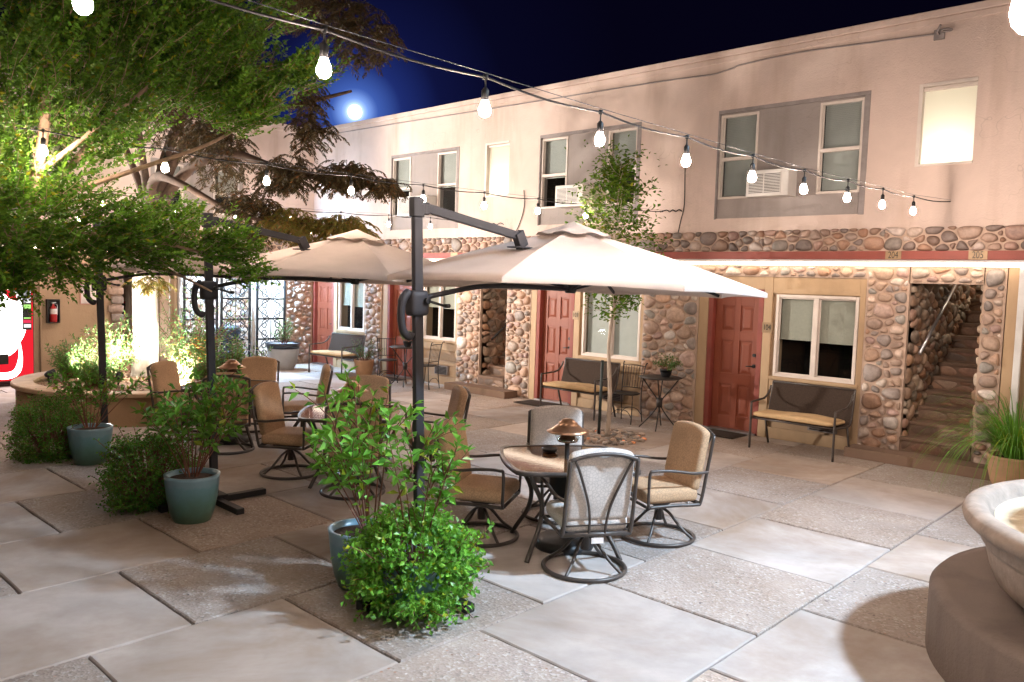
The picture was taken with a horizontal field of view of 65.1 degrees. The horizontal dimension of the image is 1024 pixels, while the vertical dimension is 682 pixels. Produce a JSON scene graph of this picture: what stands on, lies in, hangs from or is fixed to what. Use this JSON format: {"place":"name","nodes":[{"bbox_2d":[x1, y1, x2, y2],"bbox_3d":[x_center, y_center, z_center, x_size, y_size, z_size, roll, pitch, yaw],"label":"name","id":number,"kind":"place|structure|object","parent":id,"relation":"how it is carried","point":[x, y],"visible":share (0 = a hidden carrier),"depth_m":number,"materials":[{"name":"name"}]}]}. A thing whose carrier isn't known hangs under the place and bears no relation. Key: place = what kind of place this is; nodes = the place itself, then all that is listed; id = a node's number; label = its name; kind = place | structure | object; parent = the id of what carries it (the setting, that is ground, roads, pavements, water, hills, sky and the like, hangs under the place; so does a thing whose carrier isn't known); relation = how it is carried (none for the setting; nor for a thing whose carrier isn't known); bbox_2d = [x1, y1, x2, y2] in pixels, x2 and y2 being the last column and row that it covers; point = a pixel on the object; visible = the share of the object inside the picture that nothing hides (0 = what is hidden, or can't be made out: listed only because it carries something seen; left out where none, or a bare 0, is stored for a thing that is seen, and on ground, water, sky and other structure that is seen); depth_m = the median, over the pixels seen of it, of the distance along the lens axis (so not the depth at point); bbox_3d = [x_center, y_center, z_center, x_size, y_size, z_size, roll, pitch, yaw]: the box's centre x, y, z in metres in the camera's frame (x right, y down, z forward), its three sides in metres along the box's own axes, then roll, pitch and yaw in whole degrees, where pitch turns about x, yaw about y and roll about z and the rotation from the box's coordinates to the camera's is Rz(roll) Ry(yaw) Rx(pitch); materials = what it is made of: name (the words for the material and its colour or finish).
{"place":"outdoors","nodes":[
{"label":"outdoors","id":0,"kind":"place"},
{"bbox_2d":[0,0,984,203],"label":"sky","id":1,"kind":"structure","parent":0,"point":[533,43],"materials":[{"name":"blue"}]},
{"bbox_2d":[0,361,991,681],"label":"paving","id":2,"kind":"structure","parent":0,"point":[802,563],"depth_m":5.67,"materials":[{"name":"concrete"}]},
{"bbox_2d":[0,289,33,386],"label":"vending machine","id":3,"kind":"object","parent":2,"relation":"on","point":[16,341],"visible":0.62,"depth_m":14.19,"materials":[{"name":"red plastic"}]},
{"bbox_2d":[0,386,100,464],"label":"bush","id":4,"kind":"object","parent":2,"relation":"on","point":[44,449],"visible":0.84,"depth_m":8.75,"materials":[{"name":"green plant"}]},
{"bbox_2d":[67,423,113,465],"bbox_3d":[-4.609,1.132,8.763,0.456,0.400,0.456,6,6,43],"label":"plant pot","id":5,"kind":"object","parent":2,"relation":"on","point":[84,447],"visible":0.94,"depth_m":8.61,"materials":[{"name":"ceramic"}]},
{"bbox_2d":[46,361,156,428],"bbox_3d":[-4.543,0.588,8.887,0.912,0.719,0.870,4,5,26],"label":"potted shrub","id":6,"kind":"object","parent":5,"relation":"in","point":[78,388],"visible":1,"depth_m":8.78,"materials":[{"name":"green plant"}]},
{"bbox_2d":[10,367,216,426],"bbox_3d":[-5.660,0.805,12.517,3.690,0.482,3.690,6,6,43],"label":"planter","id":7,"kind":"object","parent":2,"relation":"on","point":[120,414],"visible":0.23,"depth_m":10.84,"materials":[{"name":"paint"}]},
{"bbox_2d":[35,370,217,390],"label":"mulch","id":8,"kind":"object","parent":7,"relation":"in","point":[126,381],"visible":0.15,"depth_m":11.99,"materials":[{"name":"brown wood"}]},
{"bbox_2d":[45,342,94,377],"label":"planter shrub","id":9,"kind":"object","parent":8,"relation":"on","point":[72,358],"visible":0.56,"depth_m":12.47,"materials":[{"name":"green plant"}]},
{"bbox_2d":[69,358,115,387],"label":"planter shrub","id":10,"kind":"object","parent":8,"relation":"on","point":[93,367],"visible":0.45,"depth_m":11.58,"materials":[{"name":"green plant"}]},
{"bbox_2d":[60,318,148,377],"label":"planter shrub","id":11,"kind":"object","parent":8,"relation":"on","point":[118,358],"visible":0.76,"depth_m":12.33,"materials":[{"name":"green plant"}]},
{"bbox_2d":[80,310,171,372],"bbox_3d":[-6.440,-0.004,13.527,1.379,1.068,1.323,0,4,-20],"label":"planter shrub","id":12,"kind":"object","parent":8,"relation":"on","point":[124,343],"visible":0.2,"depth_m":13.43,"materials":[{"name":"green plant"}]},
{"bbox_2d":[161,336,225,382],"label":"planter shrub","id":13,"kind":"object","parent":8,"relation":"on","point":[189,364],"visible":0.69,"depth_m":12.04,"materials":[{"name":"green plant"}]},
{"bbox_2d":[160,328,228,379],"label":"planter shrub","id":14,"kind":"object","parent":8,"relation":"on","point":[193,337],"visible":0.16,"depth_m":12.59,"materials":[{"name":"green plant"}]},
{"bbox_2d":[158,287,252,359],"bbox_3d":[-5.277,-0.173,13.539,1.746,1.477,2.245,0,5,-28],"label":"planter shrub","id":15,"kind":"object","parent":8,"relation":"on","point":[195,328],"visible":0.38,"depth_m":13.54,"materials":[{"name":"green plant"}]},
{"bbox_2d":[204,333,272,371],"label":"planter shrub","id":16,"kind":"object","parent":8,"relation":"on","point":[240,349],"visible":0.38,"depth_m":12.32,"materials":[{"name":"green plant"}]},
{"bbox_2d":[69,0,412,377],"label":"feathery tree","id":17,"kind":"object","parent":8,"relation":"on","point":[146,290],"visible":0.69,"depth_m":11.25,"materials":[{"name":"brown plant"}]},
{"bbox_2d":[88,425,206,516],"bbox_3d":[-3.259,1.183,7.220,1.077,0.988,0.977,6,6,43],"label":"bush","id":18,"kind":"object","parent":2,"relation":"on","point":[135,494],"visible":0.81,"depth_m":7.01,"materials":[{"name":"green plant"}]},
{"bbox_2d":[146,360,199,440],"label":"patio chair","id":19,"kind":"object","parent":2,"relation":"on","point":[167,373],"visible":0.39,"depth_m":10.18,"materials":[{"name":"beige fabric"}]},
{"bbox_2d":[0,0,353,319],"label":"crape tree","id":20,"kind":"object","parent":2,"relation":"on","point":[231,90],"visible":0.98,"depth_m":6.32,"materials":[{"name":"green plant"}]},
{"bbox_2d":[177,276,181,362],"bbox_3d":[-7.084,-0.502,17.074,0.079,2.300,0.079,6,6,43],"label":"gate post","id":21,"kind":"object","parent":2,"relation":"on","point":[179,291],"visible":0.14,"depth_m":17.02,"materials":[{"name":"paint"}]},
{"bbox_2d":[183,276,217,364],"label":"iron gate","id":22,"kind":"structure","parent":21,"relation":"attached to","point":[185,307],"depth_m":17.25,"materials":[{"name":"black metal"}]},
{"bbox_2d":[57,223,317,459],"bbox_3d":[-3.659,-0.074,10.227,2.823,2.648,2.823,2,4,-3],"label":"cantilever umbrella","id":23,"kind":"object","parent":2,"relation":"on","point":[98,301],"visible":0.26,"depth_m":9.14,"materials":[{"name":"paint"}]},
{"bbox_2d":[163,467,220,524],"bbox_3d":[-2.735,1.330,6.854,0.456,0.400,0.456,6,6,43],"label":"plant pot","id":24,"kind":"object","parent":2,"relation":"on","point":[192,499],"visible":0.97,"depth_m":6.70,"materials":[{"name":"ceramic"}]},
{"bbox_2d":[130,364,255,477],"bbox_3d":[-2.790,0.663,6.973,1.292,0.958,1.026,6,6,43],"label":"potted shrub","id":25,"kind":"object","parent":24,"relation":"in","point":[206,407],"visible":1,"depth_m":6.81,"materials":[{"name":"green plant"}]},
{"bbox_2d":[198,372,254,454],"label":"patio chair","id":26,"kind":"object","parent":2,"relation":"on","point":[245,418],"visible":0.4,"depth_m":9.36,"materials":[{"name":"beige fabric"}]},
{"bbox_2d":[181,380,278,447],"bbox_3d":[-3.534,0.912,10.105,1.048,0.732,1.048,2,4,-3],"label":"patio table","id":27,"kind":"object","parent":2,"relation":"on","point":[254,382],"visible":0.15,"depth_m":9.85,"materials":[{"name":"brown metal"}]},
{"bbox_2d":[217,359,249,444],"bbox_3d":[-3.529,0.748,10.094,0.490,1.042,0.490,6,6,43],"label":"table heater","id":28,"kind":"object","parent":2,"relation":"on","point":[230,365],"visible":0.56,"depth_m":9.98,"materials":[{"name":"brown metal"}]},
{"bbox_2d":[251,282,255,356],"bbox_3d":[-5.911,-0.556,18.318,0.089,2.300,0.089,6,6,43],"label":"gate post","id":29,"kind":"object","parent":2,"relation":"on","point":[253,296],"visible":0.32,"depth_m":18.29,"materials":[{"name":"white paint"}]},
{"bbox_2d":[220,278,250,361],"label":"iron gate","id":30,"kind":"structure","parent":29,"relation":"attached to","point":[240,319],"depth_m":18.02,"materials":[{"name":"black metal"}]},
{"bbox_2d":[255,280,285,356],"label":"iron gate","id":31,"kind":"structure","parent":29,"relation":"attached to","point":[266,339],"depth_m":18.59,"materials":[{"name":"black metal"}]},
{"bbox_2d":[235,356,279,432],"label":"patio chair","id":32,"kind":"object","parent":2,"relation":"on","point":[260,368],"visible":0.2,"depth_m":11.16,"materials":[{"name":"brown fabric"}]},
{"bbox_2d":[266,341,299,369],"bbox_3d":[-5.174,0.333,18.115,0.750,0.605,0.750,6,6,43],"label":"plant pot","id":33,"kind":"object","parent":2,"relation":"on","point":[285,355],"visible":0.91,"depth_m":17.85,"materials":[{"name":"grey ceramic"}]},
{"bbox_2d":[270,318,297,343],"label":"potted plant","id":34,"kind":"object","parent":33,"relation":"on","point":[285,336],"visible":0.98,"depth_m":18.03,"materials":[{"name":"green plant"}]},
{"bbox_2d":[249,381,323,479],"bbox_3d":[-2.377,0.931,8.543,0.692,0.970,0.642,2,4,8],"label":"patio chair","id":35,"kind":"object","parent":2,"relation":"on","point":[276,432],"visible":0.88,"depth_m":8.37,"materials":[{"name":"beige fabric"}]},
{"bbox_2d":[282,364,333,427],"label":"patio chair","id":36,"kind":"object","parent":2,"relation":"on","point":[298,405],"visible":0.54,"depth_m":10.25,"materials":[{"name":"beige fabric"}]},
{"bbox_2d":[158,212,462,514],"bbox_3d":[-1.679,0.126,8.342,2.823,2.648,2.823,2,4,-1],"label":"cantilever umbrella","id":37,"kind":"object","parent":2,"relation":"on","point":[356,257],"visible":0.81,"depth_m":7.39,"materials":[{"name":"fabric"}]},
{"bbox_2d":[308,332,365,372],"bbox_3d":[-3.830,0.288,17.521,1.151,0.875,0.668,5,5,39],"label":"garden bench","id":38,"kind":"object","parent":2,"relation":"on","point":[341,342],"visible":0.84,"depth_m":17.64,"materials":[{"name":"brown metal"}]},
{"bbox_2d":[298,404,402,488],"bbox_3d":[-1.679,1.097,8.365,1.048,0.732,1.048,1,4,-6],"label":"patio table","id":39,"kind":"object","parent":2,"relation":"on","point":[308,413],"visible":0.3,"depth_m":8.09,"materials":[{"name":"brown metal"}]},
{"bbox_2d":[319,399,385,500],"bbox_3d":[-1.550,1.008,7.834,0.642,0.970,0.692,1,4,-10],"label":"patio chair","id":40,"kind":"object","parent":2,"relation":"on","point":[338,431],"visible":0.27,"depth_m":7.58,"materials":[{"name":"beige fabric"}]},
{"bbox_2d":[328,518,378,590],"bbox_3d":[-1.040,1.480,5.526,0.456,0.400,0.456,6,6,43],"label":"plant pot","id":41,"kind":"object","parent":2,"relation":"on","point":[336,529],"visible":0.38,"depth_m":5.40,"materials":[{"name":"ceramic"}]},
{"bbox_2d":[284,362,471,529],"bbox_3d":[-0.970,0.740,5.332,1.144,1.154,1.038,6,6,43],"label":"potted shrub","id":42,"kind":"object","parent":41,"relation":"in","point":[353,457],"visible":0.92,"depth_m":5.29,"materials":[{"name":"green plant"}]},
{"bbox_2d":[354,359,373,374],"bbox_3d":[-3.186,0.581,17.256,0.432,0.360,0.432,6,6,43],"label":"plant pot","id":43,"kind":"object","parent":2,"relation":"on","point":[365,368],"visible":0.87,"depth_m":17.09,"materials":[{"name":"ceramic"}]},
{"bbox_2d":[344,338,385,360],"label":"potted plant","id":44,"kind":"object","parent":43,"relation":"on","point":[363,353],"visible":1,"depth_m":17.20,"materials":[{"name":"green plant"}]},
{"bbox_2d":[339,375,392,466],"bbox_3d":[-1.688,0.902,9.241,0.642,0.970,0.692,1,4,-5],"label":"patio chair","id":45,"kind":"object","parent":2,"relation":"on","point":[375,382],"visible":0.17,"depth_m":9.43,"materials":[{"name":"brown fabric"}]},
{"bbox_2d":[376,336,397,382],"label":"bistro chair","id":46,"kind":"object","parent":2,"relation":"on","point":[386,359],"visible":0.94,"depth_m":16.58,"materials":[{"name":"metal"}]},
{"bbox_2d":[377,544,446,619],"bbox_3d":[-0.633,1.543,5.117,0.456,0.360,0.456,6,6,43],"label":"plant pot","id":47,"kind":"object","parent":2,"relation":"on","point":[428,588],"visible":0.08,"depth_m":4.94,"materials":[{"name":"ceramic"}]},
{"bbox_2d":[330,494,494,634],"bbox_3d":[-0.609,1.399,5.108,1.005,0.888,1.067,2,4,3],"label":"bush","id":48,"kind":"object","parent":47,"relation":"in","point":[385,534],"visible":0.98,"depth_m":4.87,"materials":[{"name":"green plant"}]},
{"bbox_2d":[358,403,475,560],"bbox_3d":[-0.591,0.876,4.980,0.748,0.994,0.551,6,6,43],"label":"potted shrub","id":49,"kind":"object","parent":47,"relation":"in","point":[442,474],"visible":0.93,"depth_m":4.93,"materials":[{"name":"green plant"}]},
{"bbox_2d":[424,341,444,388],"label":"bistro chair","id":50,"kind":"object","parent":2,"relation":"on","point":[428,365],"visible":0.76,"depth_m":15.54,"materials":[{"name":"metal"}]},
{"bbox_2d":[405,385,470,480],"bbox_3d":[-0.833,0.969,8.692,0.692,0.970,0.642,1,4,-15],"label":"patio chair","id":51,"kind":"object","parent":2,"relation":"on","point":[458,399],"visible":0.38,"depth_m":8.57,"materials":[{"name":"beige fabric"}]},
{"bbox_2d":[432,417,521,547],"bbox_3d":[-0.269,1.136,6.637,0.692,0.970,0.642,3,4,15],"label":"patio chair","id":52,"kind":"object","parent":2,"relation":"on","point":[481,492],"visible":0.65,"depth_m":6.50,"materials":[{"name":"brown metal"}]},
{"bbox_2d":[521,405,584,524],"bbox_3d":[0.420,1.107,7.333,0.642,0.970,0.692,2,4,-3],"label":"patio chair","id":53,"kind":"object","parent":2,"relation":"on","point":[542,420],"visible":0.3,"depth_m":7.50,"materials":[{"name":"brown metal"}]},
{"bbox_2d":[356,197,767,613],"bbox_3d":[0.418,0.332,6.416,2.823,2.648,2.823,2,4,-2],"label":"cantilever umbrella","id":54,"kind":"object","parent":2,"relation":"on","point":[573,257],"visible":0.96,"depth_m":5.48,"materials":[{"name":"beige fabric"}]},
{"bbox_2d":[535,418,592,555],"bbox_3d":[0.434,1.138,6.445,0.490,1.042,0.490,6,6,43],"label":"table heater","id":55,"kind":"object","parent":2,"relation":"on","point":[567,430],"visible":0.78,"depth_m":6.34,"materials":[{"name":"brown metal"}]},
{"bbox_2d":[500,445,640,562],"bbox_3d":[0.428,1.302,6.457,1.048,0.732,1.048,1,4,-9],"label":"patio table","id":56,"kind":"object","parent":2,"relation":"on","point":[532,462],"visible":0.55,"depth_m":6.27,"materials":[{"name":"beige stone"}]},
{"bbox_2d":[539,357,620,420],"bbox_3d":[1.103,0.763,13.127,1.151,0.875,0.669,6,6,43],"label":"garden bench","id":57,"kind":"object","parent":2,"relation":"on","point":[581,370],"visible":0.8,"depth_m":13.28,"materials":[{"name":"brown metal"}]},
{"bbox_2d":[543,381,607,392],"bbox_3d":[1.038,0.731,13.055,1.078,0.081,0.438,6,6,43],"label":"bench pad","id":58,"kind":"object","parent":57,"relation":"on","point":[584,387],"visible":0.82,"depth_m":12.91,"materials":[{"name":"beige fabric"}]},
{"bbox_2d":[540,448,639,582],"bbox_3d":[0.559,1.214,5.926,0.642,0.970,0.692,1,4,-14],"label":"patio chair","id":59,"kind":"object","parent":2,"relation":"on","point":[592,504],"visible":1,"depth_m":5.68,"materials":[{"name":"grey metal"}]},
{"bbox_2d":[584,427,646,444],"bbox_3d":[1.333,1.325,11.190,1.063,0.045,1.132,6,6,43],"label":"pebble bed","id":60,"kind":"object","parent":2,"relation":"on","point":[622,436],"visible":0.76,"depth_m":11.07,"materials":[{"name":"brown stone"}]},
{"bbox_2d":[597,360,603,433],"bbox_3d":[1.240,0.803,11.218,0.054,1.071,0.046,0,5,-24],"label":"tree stake","id":61,"kind":"object","parent":60,"relation":"on","point":[600,396],"visible":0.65,"depth_m":11.20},
{"bbox_2d":[563,134,672,436],"bbox_3d":[1.399,-0.703,11.056,1.490,4.107,1.526,6,6,43],"label":"slender tree","id":62,"kind":"object","parent":60,"relation":"on","point":[616,178],"visible":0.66,"depth_m":10.88,"materials":[{"name":"green plant"}]},
{"bbox_2d":[611,361,647,424],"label":"bistro chair","id":63,"kind":"object","parent":2,"relation":"on","point":[628,393],"visible":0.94,"depth_m":12.54,"materials":[{"name":"metal"}]},
{"bbox_2d":[639,374,681,431],"bbox_3d":[2.209,0.925,12.008,0.630,0.786,0.630,6,6,43],"label":"bistro table","id":64,"kind":"object","parent":2,"relation":"on","point":[658,377],"visible":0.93,"depth_m":11.96,"materials":[{"name":"metal"}]},
{"bbox_2d":[660,368,672,376],"bbox_3d":[2.295,0.476,11.949,0.192,0.120,0.192,6,6,43],"label":"plant pot","id":65,"kind":"object","parent":64,"relation":"on","point":[664,372],"visible":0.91,"depth_m":11.88,"materials":[{"name":"black ceramic"}]},
{"bbox_2d":[652,353,682,370],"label":"potted plant","id":66,"kind":"object","parent":65,"relation":"in","point":[672,365],"visible":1,"depth_m":11.92,"materials":[{"name":"green plant"}]},
{"bbox_2d":[619,421,715,547],"bbox_3d":[1.274,1.174,6.785,0.692,0.970,0.642,0,4,-20],"label":"patio chair","id":67,"kind":"object","parent":2,"relation":"on","point":[680,479],"visible":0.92,"depth_m":6.66,"materials":[{"name":"beige fabric"}]},
{"bbox_2d":[748,380,856,461],"bbox_3d":[3.829,1.032,10.610,1.151,0.875,0.669,6,6,43],"label":"garden bench","id":68,"kind":"object","parent":2,"relation":"on","point":[831,401],"visible":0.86,"depth_m":10.73,"materials":[{"name":"brown metal"}]},
{"bbox_2d":[753,409,844,426],"bbox_3d":[3.765,1.000,10.538,1.078,0.081,0.438,6,6,43],"label":"bench pad","id":69,"kind":"object","parent":68,"relation":"on","point":[813,419],"visible":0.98,"depth_m":10.39,"materials":[{"name":"beige fabric"}]},
{"bbox_2d":[925,479,1023,681],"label":"fountain","id":70,"kind":"object","parent":2,"relation":"on","point":[974,632],"visible":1,"depth_m":4.42,"materials":[{"name":"concrete"}]},
{"bbox_2d":[986,451,1023,483],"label":"plant pot","id":71,"kind":"object","parent":2,"relation":"on","point":[1011,474],"visible":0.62,"depth_m":8.82,"materials":[{"name":"ceramic"}]},
{"bbox_2d":[907,387,1023,491],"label":"grassy plant","id":72,"kind":"object","parent":71,"relation":"in","point":[1008,440],"visible":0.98,"depth_m":8.83,"materials":[{"name":"green plant"}]},
{"bbox_2d":[1009,0,1023,34],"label":"string light","id":73,"kind":"object","parent":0,"point":[1016,13],"visible":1,"depth_m":1.49,"materials":[{"name":"white glass"}]},
{"label":"ground","id":74,"kind":"structure","parent":0,"visible":0},
{"bbox_2d":[0,73,314,372],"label":"motel wing","id":75,"kind":"structure","parent":74,"relation":"on","point":[75,318],"depth_m":17.46,"materials":[{"name":"beige paint"}]},
{"bbox_2d":[46,299,59,322],"bbox_3d":[-8.746,-0.570,15.283,0.134,0.450,0.220,6,6,43],"label":"fire extinguisher","id":76,"kind":"object","parent":75,"relation":"attached to","point":[52,310],"visible":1,"depth_m":15.26,"materials":[{"name":"red metal"}]},
{"bbox_2d":[213,170,238,214],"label":"window","id":77,"kind":"structure","parent":75,"relation":"in","point":[220,172],"depth_m":17.76,"materials":[{"name":"plastic"}]},
{"bbox_2d":[311,0,1023,480],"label":"motel building","id":78,"kind":"structure","parent":74,"relation":"on","point":[933,120],"depth_m":11.55,"materials":[{"name":"paint"}]},
{"bbox_2d":[41,183,446,228],"bbox_3d":[-5.242,-1.975,10.616,0.062,0.453,13.381,6,6,43],"label":"string light","id":79,"kind":"object","parent":78,"relation":"attached to","point":[389,224],"visible":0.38,"depth_m":13.22,"materials":[{"name":"metal"}]},
{"bbox_2d":[311,282,331,365],"bbox_3d":[-4.496,-0.453,19.237,0.840,2.041,0.170,6,6,43],"label":"door","id":80,"kind":"structure","parent":78,"relation":"in","point":[324,326],"depth_m":19.32,"materials":[{"name":"red paint"}]},
{"bbox_2d":[0,122,662,217],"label":"string light","id":81,"kind":"object","parent":78,"relation":"attached to","point":[43,150],"visible":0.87,"depth_m":7.67,"materials":[{"name":"glass"}]},
{"bbox_2d":[336,283,364,333],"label":"window","id":82,"kind":"structure","parent":78,"relation":"in","point":[353,294],"depth_m":18.43,"materials":[{"name":"plastic"}]},
{"bbox_2d":[386,285,411,378],"bbox_3d":[-2.361,-0.240,17.234,0.850,2.041,0.170,6,6,43],"label":"door","id":83,"kind":"structure","parent":78,"relation":"in","point":[398,289],"depth_m":17.38,"materials":[{"name":"red paint"}]},
{"bbox_2d":[392,157,410,216],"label":"window","id":84,"kind":"structure","parent":78,"relation":"in","point":[406,161],"depth_m":17.18,"materials":[{"name":"glass"}]},
{"bbox_2d":[397,195,435,216],"bbox_3d":[-1.983,-2.783,16.583,0.920,0.400,0.279,6,6,43],"label":"air conditioner","id":85,"kind":"object","parent":78,"relation":"attached to","point":[402,209],"visible":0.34,"depth_m":16.59,"materials":[{"name":"white plastic"}]},
{"bbox_2d":[423,287,456,343],"bbox_3d":[-1.453,-0.581,16.356,1.100,1.215,0.130,6,6,43],"label":"window","id":86,"kind":"structure","parent":78,"relation":"in","point":[448,299],"depth_m":16.33,"materials":[{"name":"plastic"}]},
{"bbox_2d":[437,151,456,206],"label":"window","id":87,"kind":"structure","parent":78,"relation":"in","point":[449,169],"depth_m":16.22,"materials":[{"name":"plastic"}]},
{"bbox_2d":[484,140,509,196],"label":"window","id":88,"kind":"structure","parent":78,"relation":"in","point":[496,153],"depth_m":15.19,"materials":[{"name":"glass"}]},
{"bbox_2d":[72,0,950,214],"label":"string light","id":89,"kind":"object","parent":78,"relation":"attached to","point":[85,7],"visible":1,"depth_m":4.00,"materials":[{"name":"glass"}]},
{"bbox_2d":[534,290,570,404],"bbox_3d":[0.781,0.073,14.286,0.810,2.041,0.170,6,6,43],"label":"door","id":90,"kind":"structure","parent":78,"relation":"in","point":[557,304],"depth_m":14.35,"materials":[{"name":"red paint"}]},
{"bbox_2d":[540,136,568,208],"bbox_3d":[0.780,-2.971,14.218,0.600,1.230,0.118,6,6,43],"label":"window","id":91,"kind":"structure","parent":78,"relation":"in","point":[554,156],"depth_m":14.28,"materials":[{"name":"plastic"}]},
{"bbox_2d":[555,184,592,208],"bbox_3d":[1.054,-2.475,13.735,0.610,0.370,0.279,6,6,43],"label":"air conditioner","id":92,"kind":"object","parent":78,"relation":"attached to","point":[562,194],"visible":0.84,"depth_m":13.63,"materials":[{"name":"white plastic"}]},
{"bbox_2d":[578,292,641,364],"bbox_3d":[1.673,-0.269,13.427,1.290,1.215,0.135,6,6,43],"label":"window","id":93,"kind":"structure","parent":78,"relation":"in","point":[625,337],"depth_m":13.45,"materials":[{"name":"glass"}]},
{"bbox_2d":[606,127,637,204],"bbox_3d":[1.845,-2.864,13.218,0.590,1.230,0.118,6,6,43],"label":"window","id":94,"kind":"structure","parent":78,"relation":"in","point":[621,135],"depth_m":13.24,"materials":[{"name":"glass"}]},
{"bbox_2d":[327,24,952,134],"bbox_3d":[0.375,-4.279,14.309,13.597,0.201,0.178,6,6,43],"label":"roof cable","id":95,"kind":"object","parent":78,"relation":"attached to","point":[938,33],"visible":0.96,"depth_m":11.65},
{"bbox_2d":[426,258,1023,266],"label":"led strip","id":96,"kind":"object","parent":78,"relation":"attached to","point":[972,263],"depth_m":10.45,"materials":[{"name":"white plastic"}]},
{"bbox_2d":[705,297,758,435],"bbox_3d":[3.305,0.325,11.918,0.830,2.041,0.170,6,6,43],"label":"door","id":97,"kind":"structure","parent":78,"relation":"in","point":[736,329],"depth_m":11.96,"materials":[{"name":"red paint"}]},
{"bbox_2d":[718,111,759,199],"bbox_3d":[3.355,-2.714,11.802,0.600,1.230,0.118,6,6,43],"label":"window","id":98,"kind":"structure","parent":78,"relation":"in","point":[736,166],"depth_m":11.87,"materials":[{"name":"plastic"}]},
{"bbox_2d":[746,168,796,198],"bbox_3d":[3.651,-2.217,11.299,0.630,0.370,0.279,6,6,43],"label":"air conditioner","id":99,"kind":"object","parent":78,"relation":"attached to","point":[775,183],"visible":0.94,"depth_m":11.16,"materials":[{"name":"white plastic"}]},
{"bbox_2d":[768,294,859,388],"bbox_3d":[4.188,-0.018,11.065,1.250,1.215,0.130,6,6,43],"label":"window","id":100,"kind":"structure","parent":78,"relation":"in","point":[815,319],"depth_m":11.04,"materials":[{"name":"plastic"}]},
{"bbox_2d":[816,97,864,193],"bbox_3d":[4.435,-2.606,10.789,0.590,1.230,0.118,6,6,43],"label":"window","id":101,"kind":"structure","parent":78,"relation":"in","point":[841,158],"depth_m":10.83,"materials":[{"name":"glass"}]},
{"bbox_2d":[918,284,956,354],"bbox_3d":[5.730,-0.358,10.786,0.096,1.025,1.553,6,6,43],"label":"handrail","id":102,"kind":"object","parent":78,"relation":"attached to","point":[923,345],"visible":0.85,"depth_m":10.67,"materials":[{"name":"metal"}]},
{"bbox_2d":[914,77,978,166],"bbox_3d":[5.639,-2.560,10.187,0.850,1.700,0.970,6,6,43],"label":"window","id":103,"kind":"structure","parent":78,"relation":"in","point":[946,109],"depth_m":9.89,"materials":[{"name":"glass"}]},
{"bbox_2d":[1009,267,1023,422],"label":"downspout","id":104,"kind":"object","parent":78,"relation":"attached to","point":[1017,356],"visible":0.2,"depth_m":9.29,"materials":[{"name":"white metal"}]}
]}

